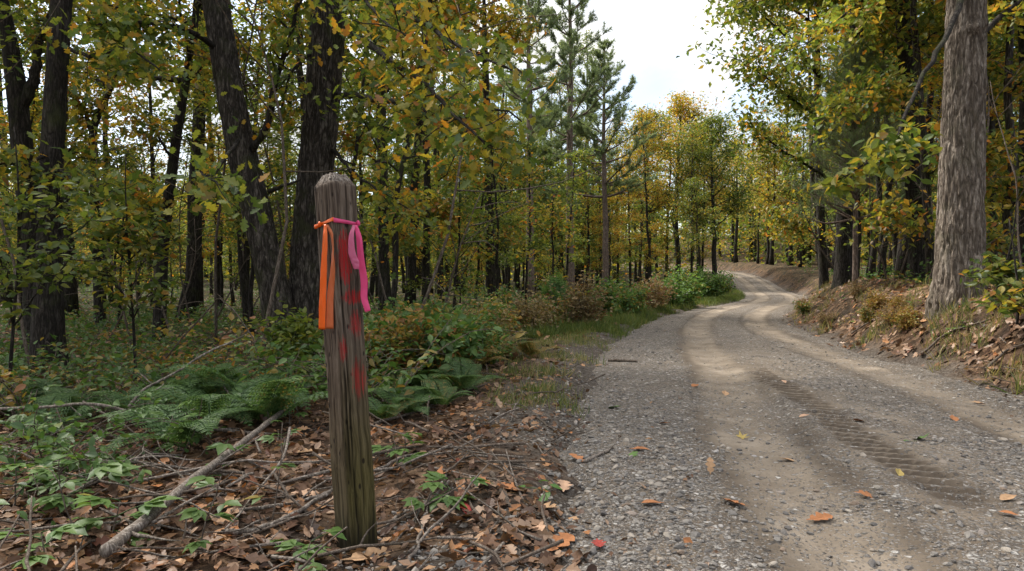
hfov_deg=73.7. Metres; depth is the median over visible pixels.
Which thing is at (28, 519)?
twig
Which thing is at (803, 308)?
bush
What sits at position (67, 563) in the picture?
twig
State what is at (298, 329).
shrub
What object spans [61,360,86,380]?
herb
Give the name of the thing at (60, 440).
herb
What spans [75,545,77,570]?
twig
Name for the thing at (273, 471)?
dead branch
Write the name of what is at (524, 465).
twig
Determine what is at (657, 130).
broadleaf tree
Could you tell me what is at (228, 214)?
bare sapling
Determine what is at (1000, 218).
sapling
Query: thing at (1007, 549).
stone
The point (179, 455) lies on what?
twig
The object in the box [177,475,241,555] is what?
herb
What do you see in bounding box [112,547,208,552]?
twig
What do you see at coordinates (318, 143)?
oak tree
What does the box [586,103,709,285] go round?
broadleaf tree
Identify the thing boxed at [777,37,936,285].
broadleaf tree
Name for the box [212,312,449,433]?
bramble
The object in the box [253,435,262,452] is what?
twig
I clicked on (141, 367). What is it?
bramble
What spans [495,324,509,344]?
bush
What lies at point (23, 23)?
broadleaf tree
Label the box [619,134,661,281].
broadleaf tree
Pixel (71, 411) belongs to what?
fern
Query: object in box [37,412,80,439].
herb
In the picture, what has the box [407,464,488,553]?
twig
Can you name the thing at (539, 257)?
sapling
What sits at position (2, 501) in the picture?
herb
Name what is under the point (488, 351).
fern
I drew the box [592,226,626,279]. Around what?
sapling
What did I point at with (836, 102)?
maple tree
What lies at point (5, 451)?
bramble
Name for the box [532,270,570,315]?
feathery plant
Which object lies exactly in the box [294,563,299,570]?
twig
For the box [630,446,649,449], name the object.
fallen leaf
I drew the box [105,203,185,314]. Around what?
sapling
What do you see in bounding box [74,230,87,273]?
sapling
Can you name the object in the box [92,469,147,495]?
twig
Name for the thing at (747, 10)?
maple tree
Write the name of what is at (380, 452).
dead branch
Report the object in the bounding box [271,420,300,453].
herb
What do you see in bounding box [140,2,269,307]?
broadleaf tree
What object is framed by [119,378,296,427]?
fern
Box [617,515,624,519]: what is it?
stone
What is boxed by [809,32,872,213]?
broadleaf tree
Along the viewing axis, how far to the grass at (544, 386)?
7.43 m
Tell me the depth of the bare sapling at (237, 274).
15.08 m
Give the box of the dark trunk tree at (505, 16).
[411,0,549,301]
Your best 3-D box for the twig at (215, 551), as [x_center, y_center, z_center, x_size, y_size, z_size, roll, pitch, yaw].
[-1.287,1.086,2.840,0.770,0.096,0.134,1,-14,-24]
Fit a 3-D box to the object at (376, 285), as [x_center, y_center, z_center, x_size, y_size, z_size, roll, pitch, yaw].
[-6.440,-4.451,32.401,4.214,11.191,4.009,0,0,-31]
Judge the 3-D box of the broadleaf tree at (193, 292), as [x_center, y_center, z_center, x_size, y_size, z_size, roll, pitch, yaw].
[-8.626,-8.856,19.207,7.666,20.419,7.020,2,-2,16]
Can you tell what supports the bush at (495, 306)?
on the ground at (954, 366)
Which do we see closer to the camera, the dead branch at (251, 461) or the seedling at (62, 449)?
the dead branch at (251, 461)
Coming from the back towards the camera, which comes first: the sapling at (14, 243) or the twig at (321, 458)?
the sapling at (14, 243)
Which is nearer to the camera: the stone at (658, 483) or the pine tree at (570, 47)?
the stone at (658, 483)
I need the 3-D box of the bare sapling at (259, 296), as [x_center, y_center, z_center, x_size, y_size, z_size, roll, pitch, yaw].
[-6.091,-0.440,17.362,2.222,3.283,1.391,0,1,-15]
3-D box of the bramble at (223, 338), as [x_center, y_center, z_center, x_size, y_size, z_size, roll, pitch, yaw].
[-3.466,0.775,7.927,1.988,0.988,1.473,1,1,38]
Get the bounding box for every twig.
[0,477,102,494]
[0,493,89,520]
[0,514,19,548]
[0,519,32,528]
[0,520,121,531]
[0,557,74,569]
[4,428,64,456]
[6,482,56,510]
[24,496,32,570]
[37,476,107,509]
[53,431,116,447]
[59,514,95,570]
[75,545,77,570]
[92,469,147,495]
[98,502,198,535]
[98,538,299,569]
[108,458,242,499]
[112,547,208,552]
[114,478,232,498]
[132,443,182,464]
[142,449,185,479]
[151,471,240,523]
[156,483,229,543]
[185,514,299,542]
[197,437,230,457]
[204,507,269,537]
[227,471,249,487]
[229,479,307,512]
[240,462,319,470]
[242,474,292,487]
[243,495,296,506]
[249,528,281,566]
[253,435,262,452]
[255,550,278,563]
[257,499,332,522]
[268,543,322,570]
[270,555,337,568]
[272,501,295,516]
[273,472,288,498]
[291,536,326,541]
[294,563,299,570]
[297,526,347,570]
[301,467,392,497]
[306,503,380,539]
[312,452,330,464]
[313,543,343,566]
[317,443,452,489]
[317,517,476,557]
[369,412,398,429]
[375,480,404,508]
[377,481,466,524]
[377,509,414,528]
[395,488,437,541]
[396,440,524,475]
[398,449,477,455]
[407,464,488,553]
[417,462,510,491]
[417,551,436,570]
[422,414,466,432]
[426,395,429,421]
[431,446,473,482]
[435,447,481,462]
[437,513,503,541]
[440,427,491,457]
[446,443,522,458]
[450,437,508,473]
[454,549,507,558]
[458,485,541,541]
[463,537,505,570]
[464,454,487,457]
[466,494,483,522]
[474,541,504,570]
[489,408,518,423]
[489,449,523,498]
[494,448,526,466]
[497,539,563,569]
[503,464,559,486]
[505,391,528,421]
[508,451,551,467]
[526,439,555,456]
[531,387,563,399]
[533,491,551,543]
[551,423,586,441]
[566,356,598,367]
[569,374,604,386]
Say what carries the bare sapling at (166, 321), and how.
on the ground at (954, 366)
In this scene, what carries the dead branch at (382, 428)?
on the ground at (954, 366)
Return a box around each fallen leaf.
[291,488,318,495]
[292,448,311,452]
[340,546,392,560]
[437,466,454,473]
[459,502,471,513]
[497,482,521,490]
[527,521,545,530]
[535,501,558,507]
[547,532,574,550]
[557,480,571,491]
[569,453,583,461]
[592,538,605,546]
[629,451,637,456]
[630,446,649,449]
[641,499,663,502]
[705,457,715,473]
[722,498,745,505]
[737,431,749,438]
[806,511,832,519]
[857,490,871,497]
[895,468,903,475]
[950,415,958,420]
[999,510,1017,514]
[1000,494,1015,499]
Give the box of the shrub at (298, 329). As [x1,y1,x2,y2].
[237,291,325,374]
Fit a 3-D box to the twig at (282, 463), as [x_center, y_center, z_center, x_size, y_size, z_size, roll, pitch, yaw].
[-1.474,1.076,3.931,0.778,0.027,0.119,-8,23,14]
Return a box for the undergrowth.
[0,253,1023,393]
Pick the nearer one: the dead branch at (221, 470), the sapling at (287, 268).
the dead branch at (221, 470)
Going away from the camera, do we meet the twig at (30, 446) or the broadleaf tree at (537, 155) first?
the twig at (30, 446)
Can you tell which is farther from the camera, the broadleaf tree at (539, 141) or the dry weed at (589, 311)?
the broadleaf tree at (539, 141)
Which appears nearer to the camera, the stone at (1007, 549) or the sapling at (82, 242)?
the stone at (1007, 549)
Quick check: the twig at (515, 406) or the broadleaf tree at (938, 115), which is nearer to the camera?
the twig at (515, 406)
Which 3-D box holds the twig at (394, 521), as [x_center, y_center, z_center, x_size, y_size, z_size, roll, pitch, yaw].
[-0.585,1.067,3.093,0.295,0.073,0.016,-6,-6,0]
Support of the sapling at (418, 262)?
on the ground at (954, 366)
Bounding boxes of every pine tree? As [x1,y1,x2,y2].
[478,0,593,299]
[513,0,624,295]
[514,85,587,273]
[533,37,658,284]
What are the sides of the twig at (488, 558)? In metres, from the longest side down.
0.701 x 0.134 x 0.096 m
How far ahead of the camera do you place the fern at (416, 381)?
6.62 m
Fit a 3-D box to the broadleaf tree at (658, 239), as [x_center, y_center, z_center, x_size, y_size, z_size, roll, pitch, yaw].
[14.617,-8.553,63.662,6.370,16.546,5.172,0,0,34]
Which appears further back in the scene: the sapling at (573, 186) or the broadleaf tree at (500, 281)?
the broadleaf tree at (500, 281)
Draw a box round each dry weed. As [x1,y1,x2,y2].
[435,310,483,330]
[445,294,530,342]
[469,340,487,367]
[505,284,560,332]
[540,270,618,325]
[619,270,677,309]
[815,310,839,325]
[845,279,867,302]
[872,301,905,327]
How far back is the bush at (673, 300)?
22.23 m
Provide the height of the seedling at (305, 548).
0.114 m
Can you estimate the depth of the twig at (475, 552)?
2.67 m
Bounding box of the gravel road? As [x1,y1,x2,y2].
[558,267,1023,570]
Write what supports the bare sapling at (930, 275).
on the ground at (954, 366)
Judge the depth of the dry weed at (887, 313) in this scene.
10.55 m
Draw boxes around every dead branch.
[0,402,271,433]
[0,459,239,477]
[2,444,219,518]
[22,408,195,472]
[66,402,119,438]
[67,439,202,496]
[68,469,329,504]
[82,400,150,446]
[106,383,173,429]
[108,440,250,474]
[118,333,247,418]
[130,458,305,481]
[133,435,330,483]
[165,298,262,374]
[217,490,331,534]
[223,427,290,530]
[230,482,332,512]
[304,447,399,474]
[305,442,525,454]
[322,411,421,440]
[373,382,489,424]
[375,435,482,468]
[377,491,430,535]
[397,411,428,431]
[408,480,449,561]
[489,471,532,525]
[535,416,566,441]
[583,422,622,462]
[608,359,637,361]
[851,300,887,333]
[920,319,991,354]
[984,342,1023,370]
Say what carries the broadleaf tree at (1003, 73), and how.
on the ground at (954, 366)
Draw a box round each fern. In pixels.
[0,379,68,414]
[0,393,90,440]
[5,378,99,410]
[25,387,127,420]
[72,381,233,421]
[85,404,247,456]
[119,368,207,395]
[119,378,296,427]
[142,377,241,403]
[157,362,292,393]
[159,364,310,418]
[200,378,327,420]
[215,364,287,387]
[367,368,419,397]
[368,397,426,418]
[373,386,445,414]
[382,368,461,386]
[396,378,473,405]
[425,357,511,391]
[472,348,513,366]
[490,336,530,355]
[509,340,567,356]
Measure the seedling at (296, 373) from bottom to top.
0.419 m
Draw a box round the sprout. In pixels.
[520,480,561,501]
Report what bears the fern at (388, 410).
on the ground at (954, 366)
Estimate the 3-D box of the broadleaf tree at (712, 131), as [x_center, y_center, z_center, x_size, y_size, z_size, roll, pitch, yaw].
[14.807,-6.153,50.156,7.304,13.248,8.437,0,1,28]
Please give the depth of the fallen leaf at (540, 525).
2.96 m
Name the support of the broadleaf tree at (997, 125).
on the ground at (954, 366)
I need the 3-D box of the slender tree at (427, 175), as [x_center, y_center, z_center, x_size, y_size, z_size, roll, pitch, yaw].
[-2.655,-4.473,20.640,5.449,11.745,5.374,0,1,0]
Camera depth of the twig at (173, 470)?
3.73 m
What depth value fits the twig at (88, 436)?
4.73 m
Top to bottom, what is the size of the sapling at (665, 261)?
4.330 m
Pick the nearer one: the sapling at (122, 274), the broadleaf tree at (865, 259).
the sapling at (122, 274)
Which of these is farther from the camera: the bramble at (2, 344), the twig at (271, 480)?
the bramble at (2, 344)
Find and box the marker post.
[314,172,377,554]
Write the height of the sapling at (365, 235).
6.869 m
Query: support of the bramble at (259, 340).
on the ground at (954, 366)
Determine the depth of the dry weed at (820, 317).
13.94 m
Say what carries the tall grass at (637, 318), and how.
on the ground at (954, 366)
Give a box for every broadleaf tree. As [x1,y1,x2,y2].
[0,0,99,226]
[0,0,157,319]
[0,1,44,303]
[0,10,81,133]
[8,0,129,224]
[67,7,165,301]
[67,23,171,307]
[78,5,212,277]
[115,0,276,309]
[140,0,269,322]
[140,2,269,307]
[163,4,301,329]
[186,0,307,279]
[232,0,354,191]
[239,2,349,254]
[244,0,392,193]
[256,1,393,229]
[339,38,415,303]
[345,4,489,307]
[345,35,452,282]
[386,33,483,299]
[392,133,450,292]
[404,137,440,289]
[414,135,437,283]
[416,91,469,265]
[420,136,473,294]
[432,74,462,284]
[434,71,481,288]
[441,56,497,288]
[444,58,503,287]
[451,80,513,264]
[465,48,543,277]
[478,112,520,284]
[482,73,544,291]
[494,161,524,286]
[498,65,564,282]
[499,78,537,281]
[515,109,554,220]
[521,106,565,290]
[537,63,606,277]
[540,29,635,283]
[553,114,610,287]
[553,120,611,290]
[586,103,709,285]
[590,126,627,243]
[605,116,633,282]
[607,88,746,283]
[616,110,673,277]
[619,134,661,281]
[622,105,675,285]
[640,122,744,276]
[650,108,688,278]
[656,109,761,287]
[665,127,717,284]
[678,126,724,275]
[679,125,732,276]
[709,133,772,262]
[728,122,809,264]
[732,147,781,263]
[746,121,792,263]
[749,62,806,265]
[774,83,814,266]
[776,14,862,271]
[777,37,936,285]
[779,2,938,277]
[806,134,834,267]
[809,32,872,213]
[819,0,929,278]
[860,90,926,272]
[861,91,939,274]
[862,191,875,260]
[898,89,937,221]
[900,0,1017,219]
[923,1,1017,263]
[931,6,1014,210]
[931,33,1018,228]
[987,53,1018,172]
[993,26,1018,106]
[997,40,1018,185]
[999,109,1017,256]
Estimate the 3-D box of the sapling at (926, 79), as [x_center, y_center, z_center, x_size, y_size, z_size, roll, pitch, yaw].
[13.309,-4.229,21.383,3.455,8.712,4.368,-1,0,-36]
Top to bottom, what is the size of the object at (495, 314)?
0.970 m
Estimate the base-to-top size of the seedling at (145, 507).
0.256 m
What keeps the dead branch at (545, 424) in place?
on the ground at (954, 366)
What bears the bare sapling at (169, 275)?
on the ground at (954, 366)
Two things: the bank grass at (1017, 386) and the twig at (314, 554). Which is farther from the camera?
the bank grass at (1017, 386)
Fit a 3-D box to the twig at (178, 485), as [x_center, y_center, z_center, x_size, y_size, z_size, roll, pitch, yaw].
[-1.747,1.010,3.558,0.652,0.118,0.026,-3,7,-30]
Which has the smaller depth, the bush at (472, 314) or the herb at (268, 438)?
the herb at (268, 438)
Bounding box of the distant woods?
[0,118,1017,287]
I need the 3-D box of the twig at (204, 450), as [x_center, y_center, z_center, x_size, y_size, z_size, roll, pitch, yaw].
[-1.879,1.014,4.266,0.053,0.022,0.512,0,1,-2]
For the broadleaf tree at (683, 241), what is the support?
on the ground at (954, 366)
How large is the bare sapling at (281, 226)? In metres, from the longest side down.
5.948 x 3.889 x 2.588 m
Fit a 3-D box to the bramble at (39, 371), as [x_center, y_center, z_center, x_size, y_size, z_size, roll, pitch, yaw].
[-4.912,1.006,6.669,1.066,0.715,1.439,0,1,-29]
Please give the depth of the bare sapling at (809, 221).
17.82 m
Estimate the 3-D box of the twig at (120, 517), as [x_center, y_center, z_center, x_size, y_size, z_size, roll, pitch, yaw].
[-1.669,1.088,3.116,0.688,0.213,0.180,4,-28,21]
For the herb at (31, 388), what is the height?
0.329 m
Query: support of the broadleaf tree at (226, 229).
on the ground at (954, 366)
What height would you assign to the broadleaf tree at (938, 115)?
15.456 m
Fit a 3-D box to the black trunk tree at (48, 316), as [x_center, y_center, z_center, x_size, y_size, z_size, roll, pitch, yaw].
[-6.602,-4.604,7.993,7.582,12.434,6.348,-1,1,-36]
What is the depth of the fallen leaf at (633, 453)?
4.25 m
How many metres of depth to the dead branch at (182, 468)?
3.88 m
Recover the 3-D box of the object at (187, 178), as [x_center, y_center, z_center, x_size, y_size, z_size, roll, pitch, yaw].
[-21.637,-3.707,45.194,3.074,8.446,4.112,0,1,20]
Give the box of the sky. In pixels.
[0,0,1017,237]
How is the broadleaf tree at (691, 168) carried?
on the ground at (954, 366)
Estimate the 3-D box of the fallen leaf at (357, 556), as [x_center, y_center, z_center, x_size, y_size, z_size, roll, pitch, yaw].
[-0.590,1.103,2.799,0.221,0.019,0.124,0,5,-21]
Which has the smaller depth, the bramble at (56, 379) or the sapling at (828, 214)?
the bramble at (56, 379)
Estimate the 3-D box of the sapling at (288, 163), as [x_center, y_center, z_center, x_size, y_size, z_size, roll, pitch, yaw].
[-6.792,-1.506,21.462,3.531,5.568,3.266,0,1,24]
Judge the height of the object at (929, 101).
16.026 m
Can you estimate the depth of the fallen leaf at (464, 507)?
3.21 m
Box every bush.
[363,310,398,342]
[364,298,470,385]
[364,307,483,386]
[364,308,461,386]
[366,303,405,324]
[373,297,448,323]
[374,296,491,369]
[381,292,456,325]
[386,294,443,312]
[400,293,452,312]
[405,307,486,377]
[445,304,496,332]
[458,296,503,331]
[459,310,523,364]
[462,282,521,329]
[479,313,505,344]
[480,294,521,332]
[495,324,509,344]
[516,308,545,329]
[528,294,574,324]
[586,273,651,311]
[608,276,653,314]
[643,271,693,305]
[668,264,706,305]
[690,264,732,297]
[712,269,736,292]
[792,300,812,315]
[855,306,880,323]
[860,287,890,310]
[877,304,924,332]
[884,294,909,309]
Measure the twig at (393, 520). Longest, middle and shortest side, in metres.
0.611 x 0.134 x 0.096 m
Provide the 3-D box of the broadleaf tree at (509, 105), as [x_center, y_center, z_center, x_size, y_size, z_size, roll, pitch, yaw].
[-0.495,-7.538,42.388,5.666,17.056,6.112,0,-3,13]
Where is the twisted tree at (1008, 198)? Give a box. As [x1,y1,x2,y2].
[903,0,1023,266]
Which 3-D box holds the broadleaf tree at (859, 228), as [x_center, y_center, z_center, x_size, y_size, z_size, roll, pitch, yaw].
[12.124,-6.769,23.673,4.970,13.710,4.903,0,1,-24]
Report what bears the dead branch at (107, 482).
on the ground at (954, 366)
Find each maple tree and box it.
[676,0,940,289]
[760,0,1023,280]
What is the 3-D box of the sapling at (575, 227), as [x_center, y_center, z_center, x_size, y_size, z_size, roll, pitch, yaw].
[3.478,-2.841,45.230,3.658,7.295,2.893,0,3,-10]
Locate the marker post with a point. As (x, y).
(352, 472)
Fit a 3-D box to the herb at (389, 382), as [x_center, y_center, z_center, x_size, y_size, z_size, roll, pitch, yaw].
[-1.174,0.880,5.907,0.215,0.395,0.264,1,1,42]
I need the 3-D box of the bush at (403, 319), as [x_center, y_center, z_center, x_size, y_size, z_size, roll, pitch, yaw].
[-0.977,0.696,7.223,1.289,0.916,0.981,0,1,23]
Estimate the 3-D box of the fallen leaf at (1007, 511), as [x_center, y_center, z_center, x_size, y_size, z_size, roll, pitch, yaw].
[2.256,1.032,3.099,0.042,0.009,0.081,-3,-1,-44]
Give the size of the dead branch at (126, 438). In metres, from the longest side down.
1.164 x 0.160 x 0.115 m
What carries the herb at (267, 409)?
on the ground at (954, 366)
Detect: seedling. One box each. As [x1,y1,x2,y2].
[0,445,65,505]
[0,517,104,569]
[30,422,82,459]
[39,462,141,512]
[68,495,182,551]
[80,404,125,441]
[205,439,250,467]
[269,538,331,563]
[275,526,346,570]
[278,362,315,387]
[313,368,327,408]
[372,433,428,470]
[378,432,423,463]
[402,479,466,511]
[423,471,492,511]
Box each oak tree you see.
[41,0,330,355]
[232,0,557,334]
[798,0,1023,318]
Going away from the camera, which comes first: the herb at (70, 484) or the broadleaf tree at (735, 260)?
the herb at (70, 484)
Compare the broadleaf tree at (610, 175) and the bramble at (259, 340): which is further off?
the broadleaf tree at (610, 175)
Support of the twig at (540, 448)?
on the ground at (954, 366)
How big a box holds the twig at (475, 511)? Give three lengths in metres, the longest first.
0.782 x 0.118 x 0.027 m
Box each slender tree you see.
[67,0,279,343]
[237,0,482,311]
[346,0,513,309]
[739,0,882,288]
[917,0,1023,270]
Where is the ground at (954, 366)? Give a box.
[0,230,1023,570]
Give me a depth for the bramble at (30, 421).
3.84 m
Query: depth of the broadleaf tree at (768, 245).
72.27 m
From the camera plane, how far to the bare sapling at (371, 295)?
22.88 m
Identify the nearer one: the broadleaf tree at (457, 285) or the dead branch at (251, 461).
the dead branch at (251, 461)
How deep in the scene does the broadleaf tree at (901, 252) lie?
18.06 m
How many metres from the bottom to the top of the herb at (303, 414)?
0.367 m
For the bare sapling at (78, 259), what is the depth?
13.80 m
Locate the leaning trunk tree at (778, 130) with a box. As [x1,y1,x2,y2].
[740,0,875,270]
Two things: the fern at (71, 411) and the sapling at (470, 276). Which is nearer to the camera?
the fern at (71, 411)
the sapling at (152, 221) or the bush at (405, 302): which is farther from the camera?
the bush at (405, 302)
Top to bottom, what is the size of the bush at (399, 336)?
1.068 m
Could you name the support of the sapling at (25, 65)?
on the ground at (954, 366)
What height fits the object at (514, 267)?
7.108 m
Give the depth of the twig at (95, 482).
3.63 m
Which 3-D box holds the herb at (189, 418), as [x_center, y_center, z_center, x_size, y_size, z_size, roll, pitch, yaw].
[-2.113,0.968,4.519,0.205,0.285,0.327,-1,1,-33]
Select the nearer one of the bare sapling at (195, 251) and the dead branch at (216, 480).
the dead branch at (216, 480)
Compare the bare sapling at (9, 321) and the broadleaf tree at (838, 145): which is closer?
the bare sapling at (9, 321)
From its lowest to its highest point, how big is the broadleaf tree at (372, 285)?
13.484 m
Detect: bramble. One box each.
[0,329,44,374]
[0,336,79,379]
[0,352,63,384]
[0,356,115,411]
[0,362,73,394]
[0,365,63,426]
[0,369,37,416]
[0,392,214,473]
[0,407,95,479]
[1,333,86,394]
[2,397,189,536]
[4,416,194,481]
[17,353,135,394]
[33,337,161,388]
[46,344,178,404]
[49,303,190,383]
[95,310,224,373]
[100,339,249,387]
[104,325,254,372]
[107,346,214,399]
[111,349,176,377]
[127,336,218,364]
[132,312,293,376]
[199,313,322,365]
[210,310,470,389]
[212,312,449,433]
[212,325,395,393]
[217,350,301,379]
[222,334,323,377]
[234,314,397,391]
[235,313,539,403]
[238,322,320,365]
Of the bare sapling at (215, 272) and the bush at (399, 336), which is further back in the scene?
the bare sapling at (215, 272)
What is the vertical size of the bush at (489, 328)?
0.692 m
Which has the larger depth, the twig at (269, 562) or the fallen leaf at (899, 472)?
the fallen leaf at (899, 472)
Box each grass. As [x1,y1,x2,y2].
[474,292,740,419]
[517,288,745,339]
[787,274,1023,394]
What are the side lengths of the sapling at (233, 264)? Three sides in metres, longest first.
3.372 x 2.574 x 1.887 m
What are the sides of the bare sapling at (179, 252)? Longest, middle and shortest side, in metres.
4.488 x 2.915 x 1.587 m
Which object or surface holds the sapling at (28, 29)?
on the ground at (954, 366)
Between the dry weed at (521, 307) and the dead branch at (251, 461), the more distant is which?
the dry weed at (521, 307)
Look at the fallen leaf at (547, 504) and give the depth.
3.25 m
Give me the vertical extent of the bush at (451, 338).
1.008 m
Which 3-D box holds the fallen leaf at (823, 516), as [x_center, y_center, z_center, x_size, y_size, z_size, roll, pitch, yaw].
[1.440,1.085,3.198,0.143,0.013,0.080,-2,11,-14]
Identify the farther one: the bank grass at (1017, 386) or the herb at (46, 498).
the bank grass at (1017, 386)
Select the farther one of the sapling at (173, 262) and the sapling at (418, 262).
the sapling at (418, 262)
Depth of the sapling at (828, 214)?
31.39 m
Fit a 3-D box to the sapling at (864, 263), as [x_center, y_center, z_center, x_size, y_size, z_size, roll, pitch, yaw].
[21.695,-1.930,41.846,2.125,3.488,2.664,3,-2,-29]
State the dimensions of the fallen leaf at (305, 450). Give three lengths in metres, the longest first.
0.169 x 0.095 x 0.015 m
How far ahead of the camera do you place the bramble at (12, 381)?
5.59 m
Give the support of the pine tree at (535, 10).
on the ground at (954, 366)
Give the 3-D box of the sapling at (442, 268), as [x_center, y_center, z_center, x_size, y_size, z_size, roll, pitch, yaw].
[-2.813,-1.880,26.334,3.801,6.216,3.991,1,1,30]
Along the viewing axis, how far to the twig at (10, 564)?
2.63 m
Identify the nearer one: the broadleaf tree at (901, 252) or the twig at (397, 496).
the twig at (397, 496)
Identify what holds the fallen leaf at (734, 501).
on the gravel road
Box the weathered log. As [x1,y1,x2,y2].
[99,409,285,557]
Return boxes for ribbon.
[314,217,334,328]
[333,217,370,311]
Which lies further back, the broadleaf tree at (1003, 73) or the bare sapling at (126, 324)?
the broadleaf tree at (1003, 73)
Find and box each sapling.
[0,0,95,166]
[0,1,45,86]
[0,1,59,378]
[0,89,132,326]
[0,91,123,329]
[0,127,135,415]
[0,209,16,296]
[19,249,102,338]
[22,130,197,352]
[61,154,190,383]
[63,144,186,331]
[66,150,188,322]
[74,206,90,288]
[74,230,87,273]
[76,247,92,288]
[81,127,151,319]
[101,0,362,346]
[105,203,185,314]
[108,150,194,340]
[110,139,209,307]
[113,244,145,293]
[113,256,132,288]
[115,110,228,324]
[119,39,301,335]
[126,236,212,317]
[133,211,183,273]
[134,235,210,354]
[140,214,185,295]
[152,219,185,303]
[168,219,225,319]
[169,237,185,288]
[172,43,381,282]
[179,132,240,299]
[181,107,290,311]
[182,119,282,306]
[199,0,440,246]
[200,115,296,216]
[201,256,234,315]
[203,199,289,326]
[204,213,235,294]
[216,0,415,367]
[223,229,257,290]
[223,246,257,286]
[230,148,362,271]
[234,222,290,328]
[249,55,386,300]
[272,65,386,217]
[278,231,289,276]
[306,0,530,311]
[360,205,433,291]
[366,243,371,278]
[367,275,375,308]
[385,0,631,308]
[388,148,437,237]
[399,224,435,290]
[403,157,482,303]
[412,177,510,311]
[418,135,528,307]
[425,192,529,313]
[427,111,568,296]
[430,230,480,298]
[430,238,474,302]
[430,257,443,292]
[465,247,499,298]
[470,192,536,295]
[475,135,589,309]
[500,188,555,266]
[508,195,601,294]
[510,145,602,284]
[522,228,549,292]
[532,253,561,290]
[539,255,561,288]
[549,192,590,255]
[561,235,596,285]
[590,196,633,285]
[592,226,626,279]
[614,198,680,284]
[652,234,683,284]
[659,173,724,277]
[748,121,868,239]
[757,166,863,267]
[804,121,882,230]
[812,163,888,249]
[826,115,901,276]
[832,131,915,283]
[837,47,943,209]
[860,229,887,266]
[869,25,997,189]
[876,220,899,264]
[882,2,1023,162]
[893,43,1014,279]
[895,153,1022,244]
[897,7,1018,144]
[921,59,1023,284]
[932,151,1013,233]
[959,189,1023,301]
[969,219,1023,324]
[986,81,1023,281]
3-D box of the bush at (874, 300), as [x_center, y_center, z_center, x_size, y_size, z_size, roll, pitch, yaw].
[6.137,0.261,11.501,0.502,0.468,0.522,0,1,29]
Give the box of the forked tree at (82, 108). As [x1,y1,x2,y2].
[43,0,190,329]
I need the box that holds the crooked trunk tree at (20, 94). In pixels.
[0,0,121,352]
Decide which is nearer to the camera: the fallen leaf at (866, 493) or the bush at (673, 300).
the fallen leaf at (866, 493)
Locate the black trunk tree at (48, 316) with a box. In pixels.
[0,0,241,373]
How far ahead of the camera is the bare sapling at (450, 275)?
23.02 m
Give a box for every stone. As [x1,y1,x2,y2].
[542,485,550,490]
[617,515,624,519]
[654,481,663,486]
[663,532,670,538]
[768,561,777,566]
[1001,547,1010,552]
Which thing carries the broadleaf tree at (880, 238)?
on the ground at (954, 366)
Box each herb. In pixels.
[0,499,9,504]
[6,384,60,439]
[13,381,40,403]
[19,463,68,491]
[26,454,86,505]
[26,465,89,534]
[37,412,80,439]
[41,429,76,451]
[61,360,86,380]
[68,374,109,406]
[150,411,189,452]
[155,398,217,454]
[177,412,202,435]
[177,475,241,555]
[240,435,297,519]
[249,388,278,426]
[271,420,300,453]
[289,375,308,422]
[371,364,392,401]
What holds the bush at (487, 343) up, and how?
on the ground at (954, 366)
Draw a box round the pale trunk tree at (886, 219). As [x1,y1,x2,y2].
[793,0,1023,281]
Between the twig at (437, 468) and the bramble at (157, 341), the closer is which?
the twig at (437, 468)
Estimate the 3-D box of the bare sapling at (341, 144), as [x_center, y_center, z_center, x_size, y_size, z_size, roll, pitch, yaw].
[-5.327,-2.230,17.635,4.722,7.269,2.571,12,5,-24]

